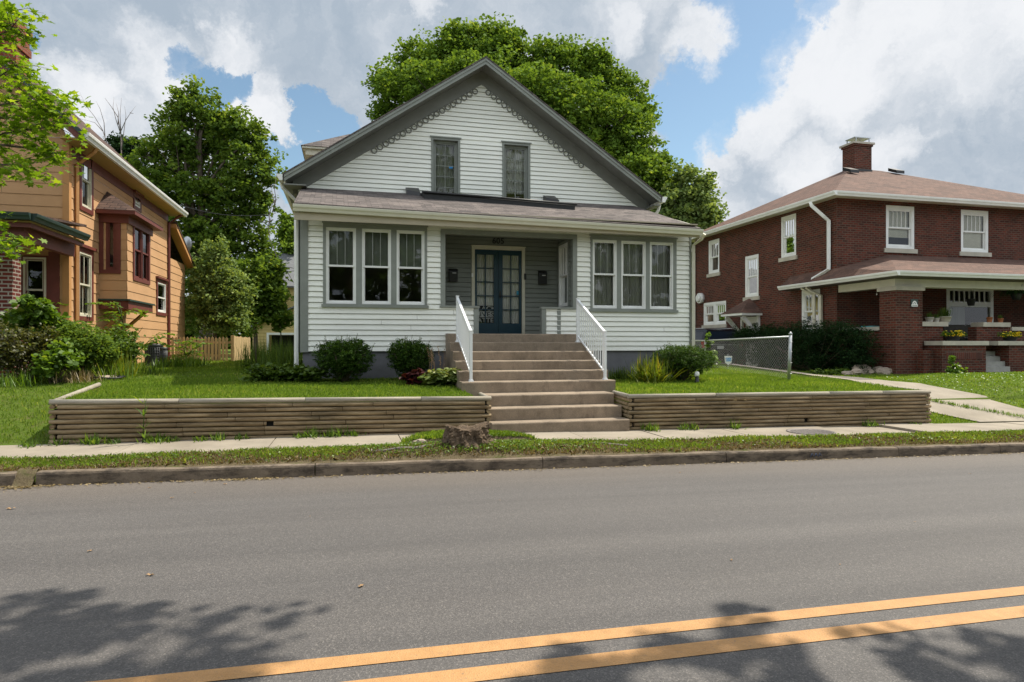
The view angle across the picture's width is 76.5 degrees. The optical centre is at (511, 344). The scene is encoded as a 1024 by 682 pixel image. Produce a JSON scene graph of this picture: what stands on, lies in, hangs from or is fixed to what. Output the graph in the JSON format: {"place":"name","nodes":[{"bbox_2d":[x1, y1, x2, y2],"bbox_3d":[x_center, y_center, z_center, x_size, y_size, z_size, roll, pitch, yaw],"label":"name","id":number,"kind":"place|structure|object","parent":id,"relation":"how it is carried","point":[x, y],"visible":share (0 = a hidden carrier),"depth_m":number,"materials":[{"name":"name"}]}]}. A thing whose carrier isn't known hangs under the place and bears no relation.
{"place":"outdoors","nodes":[
{"label":"outdoors","id":0,"kind":"place"},
{"bbox_2d":[53,367,116,382],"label":"tall grass","id":1,"kind":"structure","parent":0,"point":[76,377],"depth_m":11.94,"materials":[{"name":"green plant"}]},
{"bbox_2d":[152,354,201,367],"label":"tall grass","id":2,"kind":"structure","parent":0,"point":[176,362],"depth_m":16.80,"materials":[{"name":"green plant"}]},
{"bbox_2d":[229,338,276,369],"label":"tall grass","id":3,"kind":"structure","parent":0,"point":[244,356],"depth_m":15.31,"materials":[{"name":"green plant"}]},
{"bbox_2d":[0,453,1023,681],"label":"road","id":4,"kind":"structure","parent":0,"point":[255,571],"depth_m":4.62,"materials":[{"name":"grey asphalt"}]},
{"bbox_2d":[8,467,42,488],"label":"dirt","id":5,"kind":"structure","parent":4,"relation":"on","point":[25,477],"depth_m":7.41,"materials":[{"name":"soil"}]},
{"bbox_2d":[0,452,1023,490],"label":"gutter litter","id":6,"kind":"object","parent":4,"relation":"on","point":[229,479],"visible":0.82,"depth_m":8.08,"materials":[{"name":"brown plant"}]},
{"bbox_2d":[90,586,1023,681],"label":"road marking","id":7,"kind":"object","parent":4,"relation":"on","point":[207,675],"visible":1,"depth_m":3.46,"materials":[{"name":"paint"}]},
{"bbox_2d":[344,605,1023,681],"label":"road marking","id":8,"kind":"object","parent":4,"relation":"on","point":[505,670],"visible":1,"depth_m":3.38,"materials":[{"name":"paint"}]},
{"bbox_2d":[0,422,1023,457],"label":"pavement","id":9,"kind":"structure","parent":0,"point":[77,449],"depth_m":10.04,"materials":[{"name":"concrete"}]},
{"bbox_2d":[786,428,835,434],"bbox_3d":[5.234,1.530,11.384,0.800,0.028,0.800,0,0,-14],"label":"manhole cover","id":10,"kind":"object","parent":9,"relation":"on","point":[804,431],"visible":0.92,"depth_m":11.39,"materials":[{"name":"metal"}]},
{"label":"verge mound","id":11,"kind":"structure","parent":9,"relation":"on","visible":0},
{"bbox_2d":[399,429,538,443],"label":"mound grass","id":12,"kind":"structure","parent":11,"relation":"on","point":[429,434],"depth_m":9.65,"materials":[{"name":"green plant"}]},
{"bbox_2d":[0,349,1023,485],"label":"ground","id":13,"kind":"structure","parent":0,"point":[19,424],"depth_m":11.86,"materials":[{"name":"green plant"}]},
{"bbox_2d":[0,471,16,486],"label":"kerb","id":14,"kind":"structure","parent":13,"relation":"on","point":[7,478],"depth_m":7.37,"materials":[{"name":"concrete"}]},
{"bbox_2d":[0,368,54,387],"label":"tall grass","id":15,"kind":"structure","parent":13,"relation":"on","point":[21,379],"depth_m":11.35,"materials":[{"name":"green plant"}]},
{"bbox_2d":[0,320,63,379],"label":"rusty shrub","id":16,"kind":"object","parent":13,"relation":"on","point":[18,355],"visible":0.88,"depth_m":11.76,"materials":[{"name":"green plant"}]},
{"bbox_2d":[0,294,72,379],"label":"green shrub","id":17,"kind":"object","parent":13,"relation":"on","point":[30,311],"visible":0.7,"depth_m":12.16,"materials":[{"name":"green plant"}]},
{"bbox_2d":[0,0,93,264],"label":"street maple","id":18,"kind":"object","parent":13,"relation":"on","point":[43,113],"visible":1,"depth_m":11.53,"materials":[{"name":"green plant"}]},
{"bbox_2d":[27,337,85,383],"bbox_3d":[-8.251,0.299,11.815,0.875,0.887,0.728,0,0,-42],"label":"green shrub","id":19,"kind":"object","parent":13,"relation":"on","point":[60,357],"visible":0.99,"depth_m":11.70,"materials":[{"name":"green plant"}]},
{"bbox_2d":[43,317,125,375],"bbox_3d":[-8.336,0.072,12.552,1.543,1.238,1.261,0,0,-14],"label":"green shrub","id":20,"kind":"object","parent":13,"relation":"on","point":[93,347],"visible":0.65,"depth_m":12.47,"materials":[{"name":"green plant"}]},
{"bbox_2d":[0,18,194,376],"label":"orange house","id":21,"kind":"structure","parent":13,"relation":"on","point":[107,242],"depth_m":16.55,"materials":[{"name":"orange wood"}]},
{"bbox_2d":[23,257,45,297],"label":"window","id":22,"kind":"structure","parent":21,"relation":"in","point":[24,258],"depth_m":14.77,"materials":[{"name":"beige paint"}]},
{"bbox_2d":[80,251,91,316],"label":"window","id":23,"kind":"structure","parent":21,"relation":"in","point":[89,257],"depth_m":16.19,"materials":[{"name":"beige paint"}]},
{"bbox_2d":[82,160,91,209],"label":"window","id":24,"kind":"structure","parent":21,"relation":"in","point":[89,171],"depth_m":16.20,"materials":[{"name":"beige paint"}]},
{"bbox_2d":[106,223,115,269],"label":"window","id":25,"kind":"structure","parent":21,"relation":"in","point":[108,267],"depth_m":16.88,"materials":[{"name":"brown glass"}]},
{"bbox_2d":[135,231,141,278],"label":"window","id":26,"kind":"structure","parent":21,"relation":"in","point":[139,250],"depth_m":18.05,"materials":[{"name":"brown glass"}]},
{"bbox_2d":[142,231,148,280],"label":"window","id":27,"kind":"structure","parent":21,"relation":"in","point":[146,254],"depth_m":18.69,"materials":[{"name":"brown glass"}]},
{"bbox_2d":[83,98,135,152],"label":"dead tree","id":28,"kind":"object","parent":13,"relation":"on","point":[119,128],"visible":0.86,"depth_m":40.05,"materials":[{"name":"brown wood"}]},
{"bbox_2d":[67,349,158,378],"bbox_3d":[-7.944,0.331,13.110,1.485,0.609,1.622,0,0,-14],"label":"tall grass","id":29,"kind":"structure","parent":13,"relation":"on","point":[129,366],"depth_m":13.00,"materials":[{"name":"green plant"}]},
{"bbox_2d":[95,326,147,364],"bbox_3d":[-8.879,0.112,14.545,1.383,1.056,1.115,0,0,-14],"label":"green shrub","id":30,"kind":"object","parent":13,"relation":"on","point":[131,345],"visible":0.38,"depth_m":14.46,"materials":[{"name":"green plant"}]},
{"bbox_2d":[103,130,148,167],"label":"dark tree","id":31,"kind":"object","parent":13,"relation":"on","point":[115,145],"visible":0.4,"depth_m":43.60,"materials":[{"name":"green plant"}]},
{"bbox_2d":[83,301,180,356],"bbox_3d":[-9.493,-0.308,16.281,2.220,1.535,1.195,0,0,-14],"label":"tree of heaven","id":32,"kind":"object","parent":13,"relation":"on","point":[127,324],"visible":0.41,"depth_m":16.15,"materials":[{"name":"green plant"}]},
{"bbox_2d":[122,359,166,374],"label":"tall grass","id":33,"kind":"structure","parent":13,"relation":"on","point":[150,370],"depth_m":13.46,"materials":[{"name":"green plant"}]},
{"bbox_2d":[144,344,163,366],"bbox_3d":[-9.792,0.285,17.779,0.465,0.626,0.465,0,0,-14],"label":"air conditioner","id":34,"kind":"object","parent":13,"relation":"on","point":[153,350],"visible":0.47,"depth_m":17.59,"materials":[{"name":"grey metal"}]},
{"bbox_2d":[36,463,314,485],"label":"kerb","id":35,"kind":"structure","parent":13,"relation":"on","point":[104,475],"depth_m":7.78,"materials":[{"name":"concrete"}]},
{"bbox_2d":[163,337,211,357],"bbox_3d":[-9.995,0.093,20.013,1.467,0.657,0.997,0,0,-31],"label":"tree of heaven","id":36,"kind":"object","parent":13,"relation":"on","point":[186,354],"visible":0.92,"depth_m":20.00,"materials":[{"name":"green plant"}]},
{"bbox_2d":[120,74,290,352],"bbox_3d":[-17.739,-7.402,37.348,9.842,16.148,6.440,0,0,-14],"label":"maple tree","id":37,"kind":"object","parent":13,"relation":"on","point":[222,138],"visible":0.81,"depth_m":36.41,"materials":[{"name":"green plant"}]},
{"bbox_2d":[171,335,249,360],"bbox_3d":[-11.728,0.189,25.455,2.235,1.082,3.932,0,0,-14],"label":"picket fence","id":38,"kind":"object","parent":13,"relation":"on","point":[239,344],"visible":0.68,"depth_m":23.70,"materials":[{"name":"brown wood"}]},
{"bbox_2d":[185,314,252,349],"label":"treeline","id":39,"kind":"object","parent":13,"relation":"on","point":[188,334],"visible":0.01,"depth_m":59.85,"materials":[{"name":"green plant"}]},
{"bbox_2d":[182,233,261,359],"bbox_3d":[-11.738,-1.936,26.000,3.355,5.100,2.679,0,0,-14],"label":"pear tree","id":40,"kind":"object","parent":13,"relation":"on","point":[215,295],"visible":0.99,"depth_m":25.69,"materials":[{"name":"green plant"}]},
{"bbox_2d":[231,253,293,352],"bbox_3d":[-12.269,-1.835,31.027,3.934,5.002,2.759,0,0,-14],"label":"young maple tree","id":41,"kind":"object","parent":13,"relation":"on","point":[274,295],"visible":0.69,"depth_m":30.60,"materials":[{"name":"green plant"}]},
{"bbox_2d":[240,362,289,381],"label":"ground plant","id":42,"kind":"object","parent":13,"relation":"on","point":[261,371],"visible":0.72,"depth_m":12.45,"materials":[{"name":"green plant"}]},
{"bbox_2d":[233,336,302,369],"bbox_3d":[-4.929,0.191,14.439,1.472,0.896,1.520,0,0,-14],"label":"tall grass","id":43,"kind":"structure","parent":13,"relation":"on","point":[272,355],"depth_m":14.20,"materials":[{"name":"green plant"}]},
{"bbox_2d":[48,382,490,443],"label":"retaining wall","id":44,"kind":"structure","parent":13,"relation":"on","point":[76,419],"depth_m":9.96,"materials":[{"name":"brown wood"}]},
{"bbox_2d":[246,306,302,354],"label":"yellow garage","id":45,"kind":"structure","parent":13,"relation":"on","point":[266,331],"depth_m":36.35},
{"bbox_2d":[269,253,293,350],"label":"yellow house","id":46,"kind":"structure","parent":13,"relation":"on","point":[286,258],"depth_m":42.71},
{"bbox_2d":[272,209,293,254],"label":"young maple tree","id":47,"kind":"object","parent":13,"relation":"on","point":[286,230],"visible":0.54,"depth_m":45.40,"materials":[{"name":"green plant"}]},
{"bbox_2d":[266,362,308,382],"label":"ground plant","id":48,"kind":"object","parent":13,"relation":"on","point":[287,374],"visible":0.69,"depth_m":12.47,"materials":[{"name":"green plant"}]},
{"bbox_2d":[288,363,327,382],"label":"ground plant","id":49,"kind":"object","parent":13,"relation":"on","point":[314,374],"visible":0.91,"depth_m":12.55,"materials":[{"name":"green plant"}]},
{"bbox_2d":[312,333,376,382],"bbox_3d":[-3.313,0.279,12.838,1.168,1.017,1.097,0,0,14],"label":"yew shrub","id":50,"kind":"object","parent":13,"relation":"on","point":[345,360],"visible":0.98,"depth_m":12.63,"materials":[{"name":"green plant"}]},
{"bbox_2d":[385,335,434,381],"bbox_3d":[-2.058,0.300,13.159,1.026,1.003,0.905,0,0,-14],"label":"yew shrub","id":51,"kind":"object","parent":13,"relation":"on","point":[406,356],"visible":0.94,"depth_m":12.96,"materials":[{"name":"green plant"}]},
{"bbox_2d":[399,368,427,385],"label":"coral bells","id":52,"kind":"object","parent":13,"relation":"on","point":[411,378],"visible":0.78,"depth_m":12.52,"materials":[{"name":"red plant"}]},
{"bbox_2d":[315,456,542,476],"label":"kerb","id":53,"kind":"structure","parent":13,"relation":"on","point":[402,467],"depth_m":8.52,"materials":[{"name":"concrete"}]},
{"bbox_2d":[424,367,461,386],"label":"hosta","id":54,"kind":"object","parent":13,"relation":"on","point":[446,375],"visible":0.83,"depth_m":12.39,"materials":[{"name":"green plant"}]},
{"bbox_2d":[434,421,497,454],"bbox_3d":[-0.607,1.332,9.190,1.486,0.448,0.758,0,0,-14],"label":"tree stump","id":55,"kind":"object","parent":13,"relation":"on","point":[465,436],"visible":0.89,"depth_m":9.05,"materials":[{"name":"brown wood"}]},
{"bbox_2d":[276,56,705,378],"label":"white house","id":56,"kind":"structure","parent":13,"relation":"on","point":[496,180],"depth_m":15.30,"materials":[{"name":"white wood"}]},
{"bbox_2d":[326,227,355,303],"bbox_3d":[-3.547,-1.633,13.492,0.600,1.570,0.128,0,0,-14],"label":"window","id":57,"kind":"structure","parent":56,"relation":"in","point":[345,231],"depth_m":13.50,"materials":[{"name":"white paint"}]},
{"bbox_2d":[362,229,390,303],"bbox_3d":[-2.849,-1.633,13.666,0.595,1.570,0.128,0,0,-14],"label":"window","id":58,"kind":"structure","parent":56,"relation":"in","point":[370,232],"depth_m":13.67,"materials":[{"name":"white paint"}]},
{"bbox_2d":[397,230,424,304],"bbox_3d":[-2.164,-1.633,13.837,0.589,1.570,0.128,0,0,-14],"label":"window","id":59,"kind":"structure","parent":56,"relation":"in","point":[420,235],"depth_m":13.86,"materials":[{"name":"white paint"}]},
{"bbox_2d":[433,140,456,192],"bbox_3d":[-1.709,-4.392,16.521,0.625,1.512,0.168,0,0,-14],"label":"window","id":60,"kind":"structure","parent":56,"relation":"in","point":[444,152],"depth_m":16.55,"materials":[{"name":"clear glass"}]},
{"bbox_2d":[475,249,497,333],"bbox_3d":[-0.614,-1.251,15.460,0.568,2.002,0.079,0,0,-14],"label":"door","id":61,"kind":"structure","parent":56,"relation":"in","point":[484,268],"depth_m":15.46,"materials":[{"name":"blue glass"}]},
{"bbox_2d":[477,305,493,322],"bbox_3d":[-0.638,-0.718,15.451,0.613,0.448,0.008,0,0,-14],"label":"poster","id":62,"kind":"object","parent":61,"relation":"attached to","point":[489,316],"visible":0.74,"depth_m":15.46,"materials":[{"name":"black paper"}]},
{"bbox_2d":[498,250,520,333],"bbox_3d":[-0.049,-1.251,15.563,0.568,2.002,0.152,0,0,-14],"label":"door","id":63,"kind":"structure","parent":56,"relation":"in","point":[509,262],"depth_m":15.60,"materials":[{"name":"blue glass"}]},
{"bbox_2d":[504,145,526,198],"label":"window","id":64,"kind":"structure","parent":56,"relation":"in","point":[515,157],"depth_m":17.00,"materials":[{"name":"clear glass"}]},
{"bbox_2d":[559,242,567,306],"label":"window","id":65,"kind":"structure","parent":56,"relation":"in","point":[563,249],"depth_m":15.53,"materials":[{"name":"white paint"}]},
{"bbox_2d":[593,239,616,307],"bbox_3d":[2.095,-1.612,14.919,0.592,1.560,0.168,0,0,-14],"label":"window","id":66,"kind":"structure","parent":56,"relation":"in","point":[604,251],"depth_m":14.96,"materials":[{"name":"grey glass"}]},
{"bbox_2d":[621,241,645,308],"bbox_3d":[2.787,-1.612,15.092,0.612,1.560,0.168,0,0,-14],"label":"window","id":67,"kind":"structure","parent":56,"relation":"in","point":[633,253],"depth_m":15.13,"materials":[{"name":"grey glass"}]},
{"bbox_2d":[650,242,672,308],"bbox_3d":[3.474,-1.612,15.263,0.601,1.560,0.168,0,0,-14],"label":"window","id":68,"kind":"structure","parent":56,"relation":"in","point":[661,283],"depth_m":15.31,"materials":[{"name":"grey glass"}]},
{"bbox_2d":[361,11,689,210],"bbox_3d":[0.654,-9.224,36.939,19.494,19.770,8.318,0,0,1],"label":"maple tree","id":69,"kind":"object","parent":13,"relation":"on","point":[584,98],"visible":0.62,"depth_m":36.14,"materials":[{"name":"green plant"}]},
{"bbox_2d":[445,333,629,432],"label":"concrete steps","id":70,"kind":"structure","parent":13,"relation":"on","point":[541,382],"depth_m":12.27,"materials":[{"name":"beige concrete"}]},
{"bbox_2d":[455,295,473,381],"bbox_3d":[-0.945,-0.171,12.750,0.096,1.701,1.656,0,0,-14],"label":"handrail","id":71,"kind":"object","parent":70,"relation":"on","point":[464,334],"visible":0.96,"depth_m":12.59,"materials":[{"name":"white plastic"}]},
{"bbox_2d":[576,298,607,379],"bbox_3d":[1.619,-0.171,13.389,0.096,1.701,1.656,0,0,-14],"label":"handrail","id":72,"kind":"object","parent":70,"relation":"on","point":[603,367],"visible":0.92,"depth_m":13.20,"materials":[{"name":"white plastic"}]},
{"bbox_2d":[608,366,634,379],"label":"daylily","id":73,"kind":"object","parent":13,"relation":"on","point":[618,374],"visible":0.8,"depth_m":14.31,"materials":[{"name":"green plant"}]},
{"bbox_2d":[542,451,725,468],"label":"kerb","id":74,"kind":"structure","parent":13,"relation":"on","point":[583,461],"depth_m":9.23,"materials":[{"name":"concrete"}]},
{"bbox_2d":[622,352,685,382],"bbox_3d":[3.107,0.447,14.106,1.705,0.728,1.401,0,0,-14],"label":"daylily","id":75,"kind":"object","parent":13,"relation":"on","point":[647,373],"visible":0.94,"depth_m":13.93,"materials":[{"name":"green plant"}]},
{"bbox_2d":[650,341,713,380],"bbox_3d":[3.797,0.383,14.495,1.490,0.929,1.283,0,0,-14],"label":"yew shrub","id":76,"kind":"object","parent":13,"relation":"on","point":[682,358],"visible":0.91,"depth_m":14.29,"materials":[{"name":"green plant"}]},
{"bbox_2d":[651,158,729,329],"bbox_3d":[9.607,-4.745,35.882,4.776,11.016,3.589,0,0,4],"label":"young tree","id":77,"kind":"object","parent":13,"relation":"on","point":[696,201],"visible":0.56,"depth_m":35.38,"materials":[{"name":"green plant"}]},
{"bbox_2d":[691,328,742,363],"bbox_3d":[8.176,0.083,29.061,1.940,1.578,4.760,0,0,-14],"label":"car","id":78,"kind":"object","parent":13,"relation":"on","point":[721,333],"visible":0.16,"depth_m":26.90,"materials":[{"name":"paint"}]},
{"bbox_2d":[691,332,791,379],"bbox_3d":[5.175,0.311,20.421,0.135,1.225,10.921,0,0,-14],"label":"chain link fence","id":79,"kind":"object","parent":13,"relation":"on","point":[788,371],"visible":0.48,"depth_m":16.29,"materials":[{"name":"grey metal"}]},
{"bbox_2d":[704,332,721,367],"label":"climbing weed","id":80,"kind":"object","parent":79,"relation":"attached to","point":[708,334],"visible":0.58,"depth_m":18.61,"materials":[{"name":"green plant"}]},
{"bbox_2d":[612,386,931,429],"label":"retaining wall","id":81,"kind":"structure","parent":13,"relation":"on","point":[773,409],"depth_m":12.15,"materials":[{"name":"brown wood"}]},
{"bbox_2d":[727,316,885,374],"bbox_3d":[10.103,0.128,23.180,1.888,2.331,7.543,0,0,-14],"label":"hedge","id":82,"kind":"object","parent":13,"relation":"on","point":[808,340],"visible":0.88,"depth_m":21.88,"materials":[{"name":"green plant"}]},
{"bbox_2d":[723,447,898,462],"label":"kerb","id":83,"kind":"structure","parent":13,"relation":"on","point":[798,454],"depth_m":9.94,"materials":[{"name":"concrete"}]},
{"bbox_2d":[691,136,1023,374],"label":"brick house","id":84,"kind":"structure","parent":13,"relation":"on","point":[853,237],"depth_m":23.00,"materials":[{"name":"brick"}]},
{"bbox_2d":[705,304,713,322],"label":"window","id":85,"kind":"structure","parent":84,"relation":"in","point":[709,309],"depth_m":29.93,"materials":[{"name":"white paint"}]},
{"bbox_2d":[710,241,717,271],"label":"window","id":86,"kind":"structure","parent":84,"relation":"in","point":[713,246],"depth_m":29.57,"materials":[{"name":"white paint"}]},
{"bbox_2d":[716,303,724,322],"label":"window","id":87,"kind":"structure","parent":84,"relation":"in","point":[720,308],"depth_m":29.09,"materials":[{"name":"white glass"}]},
{"bbox_2d":[747,257,756,294],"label":"window","id":88,"kind":"structure","parent":84,"relation":"in","point":[752,262],"depth_m":26.78,"materials":[{"name":"white glass"}]},
{"bbox_2d":[783,217,794,254],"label":"window","id":89,"kind":"structure","parent":84,"relation":"in","point":[788,224],"depth_m":24.52,"materials":[{"name":"white glass"}]},
{"bbox_2d":[804,293,817,328],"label":"window","id":90,"kind":"structure","parent":84,"relation":"in","point":[807,297],"depth_m":23.44,"materials":[{"name":"white glass"}]},
{"bbox_2d":[888,208,911,246],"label":"window","id":91,"kind":"structure","parent":84,"relation":"in","point":[908,231],"depth_m":22.77,"materials":[{"name":"white glass"}]},
{"bbox_2d":[940,330,967,340],"bbox_3d":[13.527,-0.285,19.897,0.919,0.340,0.454,0,0,-14],"label":"flower pot","id":92,"kind":"object","parent":84,"relation":"on","point":[955,335],"visible":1,"depth_m":19.79,"materials":[{"name":"black plant"}]},
{"bbox_2d":[946,289,993,324],"bbox_3d":[16.410,-1.232,23.611,2.103,1.673,0.520,0,0,-14],"label":"window","id":93,"kind":"structure","parent":84,"relation":"in","point":[958,313],"depth_m":23.55,"materials":[{"name":"white paint"}]},
{"bbox_2d":[963,213,985,249],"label":"window","id":94,"kind":"structure","parent":84,"relation":"in","point":[977,231],"depth_m":23.57,"materials":[{"name":"white glass"}]},
{"bbox_2d":[992,284,1023,299],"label":"hanging fern","id":95,"kind":"object","parent":84,"relation":"hanging from","point":[1015,294],"visible":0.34,"depth_m":21.36,"materials":[{"name":"green plant"}]},
{"bbox_2d":[997,331,1021,340],"bbox_3d":[15.660,-0.270,20.417,0.860,0.311,0.475,0,0,-14],"label":"flower pot","id":96,"kind":"object","parent":84,"relation":"on","point":[1010,336],"visible":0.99,"depth_m":20.33,"materials":[{"name":"black plant"}]},
{"bbox_2d":[895,443,999,456],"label":"kerb","id":97,"kind":"structure","parent":13,"relation":"on","point":[940,450],"depth_m":10.57,"materials":[{"name":"concrete"}]},
{"bbox_2d":[945,355,967,373],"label":"weed plant","id":98,"kind":"object","parent":13,"relation":"on","point":[955,368],"visible":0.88,"depth_m":18.45,"materials":[{"name":"green plant"}]},
{"bbox_2d":[889,371,1023,405],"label":"lawn clover","id":99,"kind":"object","parent":13,"relation":"on","point":[998,373],"visible":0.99,"depth_m":16.76,"materials":[{"name":"green plant"}]},
{"bbox_2d":[994,443,1023,452],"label":"kerb","id":100,"kind":"structure","parent":13,"relation":"on","point":[1011,447],"depth_m":10.89,"materials":[{"name":"concrete"}]},
{"bbox_2d":[0,429,1023,471],"bbox_3d":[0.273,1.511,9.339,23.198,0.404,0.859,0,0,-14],"label":"grass strip","id":101,"kind":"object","parent":0,"point":[145,460],"visible":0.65,"depth_m":9.09,"materials":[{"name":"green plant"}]},
{"bbox_2d":[1,428,1022,467],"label":"verge clover","id":102,"kind":"object","parent":101,"relation":"on","point":[497,447],"visible":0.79,"depth_m":9.14,"materials":[{"name":"green plant"}]},
{"bbox_2d":[0,0,1023,333],"label":"sky","id":103,"kind":"structure","parent":0,"point":[765,96],"materials":[{"name":"blue"}]},
{"bbox_2d":[717,363,878,379],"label":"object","id":104,"kind":"structure","parent":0,"point":[856,378],"depth_m":17.70,"materials":[{"name":"concrete"}]},
{"bbox_2d":[806,374,1023,421],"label":"driveway","id":105,"kind":"structure","parent":0,"point":[980,415],"depth_m":14.57,"materials":[{"name":"concrete"}]},
{"bbox_2d":[943,325,970,340],"bbox_3d":[15.399,-0.225,22.053,1.342,0.930,0.644,0,0,-14],"label":"porch swing","id":106,"kind":"object","parent":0,"point":[950,328],"visible":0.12,"depth_m":22.24,"materials":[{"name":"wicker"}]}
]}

